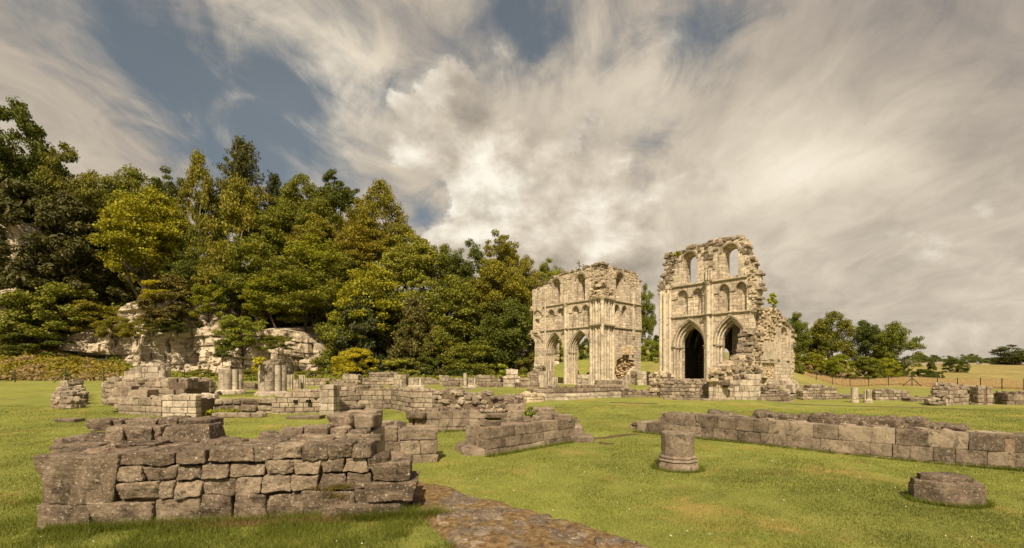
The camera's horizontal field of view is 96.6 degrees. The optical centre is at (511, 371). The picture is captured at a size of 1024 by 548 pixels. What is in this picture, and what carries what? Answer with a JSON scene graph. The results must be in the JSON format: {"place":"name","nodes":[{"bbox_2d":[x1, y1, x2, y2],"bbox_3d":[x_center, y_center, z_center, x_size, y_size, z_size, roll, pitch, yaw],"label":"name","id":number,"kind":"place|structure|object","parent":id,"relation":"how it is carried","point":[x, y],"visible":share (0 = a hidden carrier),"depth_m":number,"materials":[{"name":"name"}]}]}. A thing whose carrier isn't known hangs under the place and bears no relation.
{"place":"outdoors","nodes":[
{"label":"outdoors","id":0,"kind":"place"},
{"bbox_2d":[0,286,1023,547],"bbox_3d":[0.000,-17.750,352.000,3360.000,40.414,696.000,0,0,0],"label":"ground","id":1,"kind":"structure","parent":0,"point":[20,392],"depth_m":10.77,"materials":[{"name":"green plant"}]},
{"bbox_2d":[0,222,60,332],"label":"cliff","id":2,"kind":"structure","parent":1,"relation":"on","point":[13,233],"depth_m":79.27,"materials":[{"name":"grey stone"}]},
{"bbox_2d":[0,95,61,220],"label":"broadleaf tree","id":3,"kind":"object","parent":1,"relation":"on","point":[19,114],"visible":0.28,"depth_m":85.81,"materials":[{"name":"green plant"}]},
{"bbox_2d":[0,127,73,234],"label":"broadleaf tree","id":4,"kind":"object","parent":1,"relation":"on","point":[59,166],"visible":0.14,"depth_m":87.88,"materials":[{"name":"green plant"}]},
{"bbox_2d":[0,332,75,356],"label":"shrub","id":5,"kind":"object","parent":1,"relation":"on","point":[55,339],"visible":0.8,"depth_m":72.78,"materials":[{"name":"green plant"}]},
{"bbox_2d":[0,178,95,299],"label":"yew tree","id":6,"kind":"object","parent":1,"relation":"on","point":[16,201],"visible":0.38,"depth_m":79.74,"materials":[{"name":"green plant"}]},
{"bbox_2d":[0,281,100,348],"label":"shrub","id":7,"kind":"object","parent":1,"relation":"on","point":[53,290],"visible":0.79,"depth_m":74.48,"materials":[{"name":"green plant"}]},
{"bbox_2d":[0,333,125,380],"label":"bramble undergrowth","id":8,"kind":"object","parent":1,"relation":"on","point":[71,364],"visible":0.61,"depth_m":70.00,"materials":[{"name":"green plant"}]},
{"bbox_2d":[0,189,135,325],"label":"yew tree","id":9,"kind":"object","parent":1,"relation":"on","point":[74,245],"visible":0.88,"depth_m":79.28,"materials":[{"name":"green plant"}]},
{"bbox_2d":[50,379,89,408],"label":"rubble wall","id":10,"kind":"structure","parent":1,"relation":"on","point":[70,394],"depth_m":29.54,"materials":[{"name":"stone"}]},
{"bbox_2d":[31,141,110,268],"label":"broadleaf tree","id":11,"kind":"object","parent":1,"relation":"on","point":[88,192],"visible":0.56,"depth_m":83.45,"materials":[{"name":"green plant"}]},
{"bbox_2d":[59,299,120,332],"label":"shrub","id":12,"kind":"object","parent":1,"relation":"on","point":[104,312],"visible":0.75,"depth_m":77.45,"materials":[{"name":"green plant"}]},
{"bbox_2d":[68,223,128,304],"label":"broadleaf tree","id":13,"kind":"object","parent":1,"relation":"on","point":[91,275],"visible":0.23,"depth_m":84.08,"materials":[{"name":"green plant"}]},
{"bbox_2d":[87,203,150,304],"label":"broadleaf tree","id":14,"kind":"object","parent":1,"relation":"on","point":[124,285],"visible":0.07,"depth_m":87.66,"materials":[{"name":"green plant"}]},
{"bbox_2d":[93,163,149,244],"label":"broadleaf tree","id":15,"kind":"object","parent":1,"relation":"on","point":[135,178],"visible":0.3,"depth_m":96.31,"materials":[{"name":"green plant"}]},
{"bbox_2d":[118,320,153,345],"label":"shrub","id":16,"kind":"object","parent":1,"relation":"on","point":[125,332],"visible":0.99,"depth_m":73.36,"materials":[{"name":"green plant"}]},
{"bbox_2d":[85,183,189,297],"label":"broadleaf tree","id":17,"kind":"object","parent":1,"relation":"on","point":[152,230],"visible":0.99,"depth_m":80.45,"materials":[{"name":"green plant"}]},
{"bbox_2d":[101,377,215,408],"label":"stepped plinth","id":18,"kind":"structure","parent":1,"relation":"on","point":[142,387],"depth_m":26.36,"materials":[{"name":"stone"}]},
{"bbox_2d":[119,362,171,380],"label":"rubble wall","id":19,"kind":"structure","parent":18,"relation":"on","point":[159,369],"depth_m":29.79,"materials":[{"name":"stone"}]},
{"bbox_2d":[118,393,218,416],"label":"stepped plinth","id":20,"kind":"structure","parent":1,"relation":"on","point":[193,405],"depth_m":24.29,"materials":[{"name":"stone"}]},
{"bbox_2d":[141,165,195,270],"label":"broadleaf tree","id":21,"kind":"object","parent":1,"relation":"on","point":[157,182],"visible":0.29,"depth_m":98.54,"materials":[{"name":"green plant"}]},
{"bbox_2d":[156,254,205,299],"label":"broadleaf tree","id":22,"kind":"object","parent":1,"relation":"on","point":[191,261],"visible":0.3,"depth_m":82.08,"materials":[{"name":"green plant"}]},
{"bbox_2d":[160,223,209,299],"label":"birch tree","id":23,"kind":"object","parent":1,"relation":"on","point":[192,235],"visible":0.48,"depth_m":83.92,"materials":[{"name":"green plant"}]},
{"bbox_2d":[58,299,329,374],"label":"cliff","id":24,"kind":"structure","parent":1,"relation":"on","point":[181,354],"depth_m":78.32,"materials":[{"name":"beige stone"}]},
{"bbox_2d":[91,316,132,346],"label":"shrub","id":25,"kind":"object","parent":24,"relation":"on","point":[101,327],"visible":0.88,"depth_m":75.85,"materials":[{"name":"green plant"}]},
{"bbox_2d":[130,273,206,347],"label":"yew tree","id":26,"kind":"object","parent":24,"relation":"on","point":[178,284],"visible":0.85,"depth_m":76.62,"materials":[{"name":"green plant"}]},
{"bbox_2d":[185,282,226,323],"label":"shrub","id":27,"kind":"object","parent":24,"relation":"on","point":[201,291],"visible":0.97,"depth_m":77.65,"materials":[{"name":"green plant"}]},
{"bbox_2d":[211,314,268,366],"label":"shrub","id":28,"kind":"object","parent":24,"relation":"on","point":[229,327],"visible":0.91,"depth_m":75.00,"materials":[{"name":"green plant"}]},
{"bbox_2d":[173,148,219,258],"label":"birch tree","id":29,"kind":"object","parent":1,"relation":"on","point":[197,171],"visible":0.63,"depth_m":90.24,"materials":[{"name":"green plant"}]},
{"bbox_2d":[186,247,231,302],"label":"broadleaf tree","id":30,"kind":"object","parent":1,"relation":"on","point":[206,261],"visible":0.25,"depth_m":83.19,"materials":[{"name":"green plant"}]},
{"bbox_2d":[191,178,235,255],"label":"broadleaf tree","id":31,"kind":"object","parent":1,"relation":"on","point":[219,235],"visible":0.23,"depth_m":93.03,"materials":[{"name":"green plant"}]},
{"bbox_2d":[33,415,419,530],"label":"ruined wall","id":32,"kind":"structure","parent":1,"relation":"on","point":[158,467],"depth_m":7.33,"materials":[{"name":"stone"}]},
{"bbox_2d":[327,403,384,452],"bbox_3d":[-3.255,1.385,9.690,0.950,1.440,1.449,0,0,0],"label":"pier stump","id":33,"kind":"object","parent":32,"relation":"on","point":[359,415],"visible":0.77,"depth_m":9.26,"materials":[{"name":"grey stone"}]},
{"bbox_2d":[0,489,460,547],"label":"long grass","id":34,"kind":"structure","parent":1,"relation":"on","point":[296,524],"depth_m":6.57,"materials":[{"name":"green plant"}]},
{"bbox_2d":[196,172,264,311],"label":"birch tree","id":35,"kind":"object","parent":1,"relation":"on","point":[233,205],"visible":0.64,"depth_m":83.60,"materials":[{"name":"green plant"}]},
{"bbox_2d":[215,369,246,394],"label":"clustered pier","id":36,"kind":"structure","parent":1,"relation":"on","point":[229,382],"depth_m":29.17,"materials":[{"name":"stone"}]},
{"bbox_2d":[198,135,269,263],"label":"larch tree","id":37,"kind":"object","parent":1,"relation":"on","point":[242,162],"visible":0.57,"depth_m":95.81,"materials":[{"name":"green plant"}]},
{"bbox_2d":[210,257,261,316],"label":"broadleaf tree","id":38,"kind":"object","parent":1,"relation":"on","point":[229,300],"visible":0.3,"depth_m":81.54,"materials":[{"name":"green plant"}]},
{"bbox_2d":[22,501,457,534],"bbox_3d":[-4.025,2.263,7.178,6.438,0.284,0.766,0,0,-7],"label":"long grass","id":39,"kind":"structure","parent":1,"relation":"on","point":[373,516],"depth_m":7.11,"materials":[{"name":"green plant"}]},
{"bbox_2d":[212,397,272,417],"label":"retaining wall","id":40,"kind":"structure","parent":1,"relation":"on","point":[253,407],"depth_m":24.98,"materials":[{"name":"stone"}]},
{"bbox_2d":[215,232,302,328],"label":"broadleaf tree","id":41,"kind":"object","parent":1,"relation":"on","point":[236,281],"visible":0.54,"depth_m":79.94,"materials":[{"name":"green plant"}]},
{"bbox_2d":[150,512,378,530],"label":"dry grass","id":42,"kind":"structure","parent":1,"relation":"on","point":[249,522],"depth_m":7.07,"materials":[{"name":"green plant"}]},
{"bbox_2d":[237,274,302,328],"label":"broadleaf tree","id":43,"kind":"object","parent":1,"relation":"on","point":[255,300],"visible":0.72,"depth_m":78.09,"materials":[{"name":"green plant"}]},
{"bbox_2d":[254,359,287,396],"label":"clustered pier","id":44,"kind":"structure","parent":1,"relation":"on","point":[272,377],"depth_m":26.82,"materials":[{"name":"stone"}]},
{"bbox_2d":[236,205,310,267],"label":"broadleaf tree","id":45,"kind":"object","parent":1,"relation":"on","point":[270,231],"visible":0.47,"depth_m":88.28,"materials":[{"name":"green plant"}]},
{"bbox_2d":[37,257,560,373],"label":"wood undergrowth","id":46,"kind":"object","parent":1,"relation":"on","point":[114,303],"visible":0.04,"depth_m":87.26,"materials":[{"name":"green plant"}]},
{"bbox_2d":[257,265,344,333],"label":"broadleaf tree","id":47,"kind":"object","parent":1,"relation":"on","point":[311,300],"visible":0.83,"depth_m":78.07,"materials":[{"name":"green plant"}]},
{"bbox_2d":[278,172,328,236],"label":"broadleaf tree","id":48,"kind":"object","parent":1,"relation":"on","point":[289,189],"visible":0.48,"depth_m":93.07,"materials":[{"name":"green plant"}]},
{"bbox_2d":[280,212,341,307],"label":"broadleaf tree","id":49,"kind":"object","parent":1,"relation":"on","point":[319,227],"visible":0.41,"depth_m":88.64,"materials":[{"name":"green plant"}]},
{"bbox_2d":[275,232,360,336],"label":"broadleaf tree","id":50,"kind":"object","parent":1,"relation":"on","point":[301,250],"visible":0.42,"depth_m":81.66,"materials":[{"name":"green plant"}]},
{"bbox_2d":[294,189,343,316],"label":"broadleaf tree","id":51,"kind":"object","parent":1,"relation":"on","point":[323,211],"visible":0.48,"depth_m":92.49,"materials":[{"name":"green plant"}]},
{"bbox_2d":[109,355,529,380],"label":"undergrowth","id":52,"kind":"object","parent":1,"relation":"on","point":[177,373],"visible":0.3,"depth_m":67.82,"materials":[{"name":"green plant"}]},
{"bbox_2d":[315,169,359,313],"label":"broadleaf tree","id":53,"kind":"object","parent":1,"relation":"on","point":[343,199],"visible":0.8,"depth_m":95.27,"materials":[{"name":"green plant"}]},
{"bbox_2d":[309,309,373,372],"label":"broadleaf tree","id":54,"kind":"object","parent":1,"relation":"on","point":[325,360],"visible":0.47,"depth_m":75.64,"materials":[{"name":"green plant"}]},
{"bbox_2d":[312,246,372,326],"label":"broadleaf tree","id":55,"kind":"object","parent":1,"relation":"on","point":[342,267],"visible":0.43,"depth_m":81.90,"materials":[{"name":"green plant"}]},
{"bbox_2d":[272,384,435,414],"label":"retaining wall","id":56,"kind":"structure","parent":1,"relation":"on","point":[328,399],"depth_m":25.52,"materials":[{"name":"stone"}]},
{"bbox_2d":[331,347,379,375],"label":"shrub","id":57,"kind":"object","parent":1,"relation":"on","point":[343,362],"visible":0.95,"depth_m":69.68,"materials":[{"name":"yellow plant"}]},
{"bbox_2d":[332,285,384,375],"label":"yew tree","id":58,"kind":"object","parent":1,"relation":"on","point":[370,322],"visible":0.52,"depth_m":74.58,"materials":[{"name":"green plant"}]},
{"bbox_2d":[329,212,389,283],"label":"broadleaf tree","id":59,"kind":"object","parent":1,"relation":"on","point":[365,249],"visible":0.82,"depth_m":85.56,"materials":[{"name":"green plant"}]},
{"bbox_2d":[326,260,408,355],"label":"broadleaf tree","id":60,"kind":"object","parent":1,"relation":"on","point":[382,278],"visible":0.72,"depth_m":77.06,"materials":[{"name":"green plant"}]},
{"bbox_2d":[354,177,414,264],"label":"birch tree","id":61,"kind":"object","parent":1,"relation":"on","point":[383,202],"visible":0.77,"depth_m":90.12,"materials":[{"name":"green plant"}]},
{"bbox_2d":[373,287,414,356],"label":"broadleaf tree","id":62,"kind":"object","parent":1,"relation":"on","point":[399,315],"visible":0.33,"depth_m":79.08,"materials":[{"name":"green plant"}]},
{"bbox_2d":[376,216,415,327],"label":"broadleaf tree","id":63,"kind":"object","parent":1,"relation":"on","point":[401,227],"visible":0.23,"depth_m":90.05,"materials":[{"name":"green plant"}]},
{"bbox_2d":[382,358,427,376],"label":"shrub","id":64,"kind":"object","parent":1,"relation":"on","point":[395,362],"visible":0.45,"depth_m":69.09,"materials":[{"name":"green plant"}]},
{"bbox_2d":[379,233,438,335],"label":"broadleaf tree","id":65,"kind":"object","parent":1,"relation":"on","point":[413,264],"visible":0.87,"depth_m":84.92,"materials":[{"name":"green plant"}]},
{"bbox_2d":[385,297,447,375],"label":"yew tree","id":66,"kind":"object","parent":1,"relation":"on","point":[414,310],"visible":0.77,"depth_m":72.05,"materials":[{"name":"green plant"}]},
{"bbox_2d":[424,243,461,293],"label":"broadleaf tree","id":67,"kind":"object","parent":1,"relation":"on","point":[441,268],"visible":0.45,"depth_m":91.35,"materials":[{"name":"green plant"}]},
{"bbox_2d":[420,325,466,372],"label":"broadleaf tree","id":68,"kind":"object","parent":1,"relation":"on","point":[438,340],"visible":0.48,"depth_m":73.27,"materials":[{"name":"green plant"}]},
{"bbox_2d":[416,274,483,363],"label":"broadleaf tree","id":69,"kind":"object","parent":1,"relation":"on","point":[456,294],"visible":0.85,"depth_m":77.32,"materials":[{"name":"green plant"}]},
{"bbox_2d":[446,238,483,308],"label":"broadleaf tree","id":70,"kind":"object","parent":1,"relation":"on","point":[466,272],"visible":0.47,"depth_m":89.85,"materials":[{"name":"green plant"}]},
{"bbox_2d":[441,340,503,375],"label":"bush","id":71,"kind":"object","parent":1,"relation":"on","point":[473,353],"visible":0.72,"depth_m":71.07,"materials":[{"name":"green plant"}]},
{"bbox_2d":[458,275,501,358],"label":"broadleaf tree","id":72,"kind":"object","parent":1,"relation":"on","point":[483,296],"visible":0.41,"depth_m":80.83,"materials":[{"name":"green plant"}]},
{"bbox_2d":[432,388,558,417],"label":"rubble wall","id":73,"kind":"structure","parent":1,"relation":"on","point":[487,403],"depth_m":23.73,"materials":[{"name":"stone"}]},
{"bbox_2d":[478,229,519,314],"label":"broadleaf tree","id":74,"kind":"object","parent":1,"relation":"on","point":[509,256],"visible":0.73,"depth_m":86.77,"materials":[{"name":"green plant"}]},
{"bbox_2d":[470,258,531,350],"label":"broadleaf tree","id":75,"kind":"object","parent":1,"relation":"on","point":[512,286],"visible":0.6,"depth_m":81.00,"materials":[{"name":"green plant"}]},
{"bbox_2d":[470,296,534,374],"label":"broadleaf tree","id":76,"kind":"object","parent":1,"relation":"on","point":[518,315],"visible":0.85,"depth_m":72.57,"materials":[{"name":"green plant"}]},
{"bbox_2d":[513,254,544,306],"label":"broadleaf tree","id":77,"kind":"object","parent":1,"relation":"on","point":[523,267],"visible":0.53,"depth_m":86.91,"materials":[{"name":"green plant"}]},
{"bbox_2d":[409,482,651,547],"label":"stone path","id":78,"kind":"structure","parent":1,"relation":"on","point":[482,523],"depth_m":6.87,"materials":[{"name":"stone"}]},
{"bbox_2d":[527,384,624,400],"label":"stepped plinth","id":79,"kind":"structure","parent":1,"relation":"on","point":[576,392],"depth_m":34.87,"materials":[{"name":"stone"}]},
{"bbox_2d":[529,261,642,384],"bbox_3d":[8.544,-5.036,55.140,9.294,13.673,12.132,0,0,-45],"label":"ruined crossing","id":80,"kind":"object","parent":1,"relation":"on","point":[598,304],"visible":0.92,"depth_m":52.26,"materials":[{"name":"stone"}]},
{"bbox_2d":[641,283,656,352],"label":"broadleaf tree","id":81,"kind":"object","parent":1,"relation":"on","point":[649,323],"visible":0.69,"depth_m":85.18,"materials":[{"name":"green plant"}]},
{"bbox_2d":[657,430,698,471],"bbox_3d":[4.121,1.972,11.348,0.965,0.955,0.964,0,0,-35],"label":"column stump","id":82,"kind":"object","parent":1,"relation":"on","point":[677,447],"visible":0.96,"depth_m":11.02,"materials":[{"name":"grey stone"}]},
{"bbox_2d":[660,378,708,397],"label":"rubble wall","id":83,"kind":"structure","parent":1,"relation":"on","point":[683,388],"depth_m":35.87,"materials":[{"name":"stone"}]},
{"bbox_2d":[657,235,767,378],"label":"ruined transept","id":84,"kind":"structure","parent":1,"relation":"on","point":[710,313],"depth_m":40.56,"materials":[{"name":"stone"}]},
{"bbox_2d":[706,307,801,399],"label":"broken transept wall","id":85,"kind":"structure","parent":1,"relation":"on","point":[765,355],"depth_m":37.91,"materials":[{"name":"stone"}]},
{"bbox_2d":[786,311,812,364],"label":"broadleaf tree","id":86,"kind":"object","parent":1,"relation":"on","point":[803,340],"visible":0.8,"depth_m":90.93,"materials":[{"name":"green plant"}]},
{"bbox_2d":[798,352,826,372],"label":"shrub","id":87,"kind":"object","parent":1,"relation":"on","point":[816,357],"visible":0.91,"depth_m":85.00,"materials":[{"name":"green plant"}]},
{"bbox_2d":[796,384,837,399],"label":"chapter wall","id":88,"kind":"structure","parent":1,"relation":"on","point":[815,392],"depth_m":39.54,"materials":[{"name":"stone"}]},
{"bbox_2d":[808,311,860,366],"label":"broadleaf tree","id":89,"kind":"object","parent":1,"relation":"on","point":[824,334],"visible":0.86,"depth_m":91.83,"materials":[{"name":"green plant"}]},
{"bbox_2d":[825,353,854,377],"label":"shrub","id":90,"kind":"object","parent":1,"relation":"on","point":[837,369],"visible":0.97,"depth_m":85.29,"materials":[{"name":"green plant"}]},
{"bbox_2d":[845,356,883,378],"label":"shrub","id":91,"kind":"object","parent":1,"relation":"on","point":[874,369],"visible":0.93,"depth_m":84.04,"materials":[{"name":"green plant"}]},
{"bbox_2d":[848,319,882,366],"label":"broadleaf tree","id":92,"kind":"object","parent":1,"relation":"on","point":[865,333],"visible":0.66,"depth_m":96.93,"materials":[{"name":"green plant"}]},
{"bbox_2d":[872,388,909,399],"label":"chapter wall","id":93,"kind":"structure","parent":1,"relation":"on","point":[886,394],"depth_m":38.36,"materials":[{"name":"stone"}]},
{"bbox_2d":[870,321,926,374],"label":"broadleaf tree","id":94,"kind":"object","parent":1,"relation":"on","point":[892,338],"visible":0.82,"depth_m":89.86,"materials":[{"name":"green plant"}]},
{"bbox_2d":[795,362,1022,389],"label":"tall dry grass","id":95,"kind":"structure","parent":1,"relation":"on","point":[928,381],"depth_m":77.22,"materials":[{"name":"plant"}]},
{"bbox_2d":[908,472,986,505],"bbox_3d":[8.076,2.181,8.474,1.122,0.558,0.794,0,0,0],"label":"fallen pier base block","id":96,"kind":"object","parent":1,"relation":"on","point":[952,487],"depth_m":8.26,"materials":[{"name":"stone"}]},
{"bbox_2d":[924,382,992,405],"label":"chapter wall","id":97,"kind":"structure","parent":1,"relation":"on","point":[946,393],"depth_m":33.33,"materials":[{"name":"stone"}]},
{"bbox_2d":[985,344,1023,364],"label":"broadleaf tree","id":98,"kind":"object","parent":1,"relation":"on","point":[1015,357],"visible":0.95,"depth_m":158.19,"materials":[{"name":"green plant"}]},
{"bbox_2d":[991,391,1023,404],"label":"block pier","id":99,"kind":"structure","parent":1,"relation":"on","point":[1009,397],"depth_m":33.48,"materials":[{"name":"grey stone"}]},
{"bbox_2d":[0,0,1023,362],"label":"sky","id":100,"kind":"structure","parent":0,"point":[868,154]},
{"bbox_2d":[438,428,1023,471],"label":"long grass","id":101,"kind":"structure","parent":0,"point":[1019,469],"depth_m":13.36,"materials":[{"name":"green plant"}]},
{"bbox_2d":[649,461,996,508],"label":"long grass","id":102,"kind":"structure","parent":0,"point":[908,497],"depth_m":8.30,"materials":[{"name":"green plant"}]},
{"label":"lawn","id":103,"kind":"structure","parent":0,"visible":0},
{"bbox_2d":[381,420,438,462],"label":"block wall","id":104,"kind":"structure","parent":103,"relation":"on","point":[419,442],"depth_m":11.95,"materials":[{"name":"grey stone"}]},
{"bbox_2d":[406,407,477,431],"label":"block wall","id":105,"kind":"structure","parent":103,"relation":"on","point":[444,418],"depth_m":18.51,"materials":[{"name":"grey stone"}]},
{"bbox_2d":[455,413,594,455],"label":"block wall","id":106,"kind":"structure","parent":103,"relation":"on","point":[488,437],"depth_m":13.95,"materials":[{"name":"grey stone"}]},
{"bbox_2d":[637,409,1023,468],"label":"long wall","id":107,"kind":"structure","parent":103,"relation":"on","point":[920,438],"depth_m":13.07,"materials":[{"name":"grey stone"}]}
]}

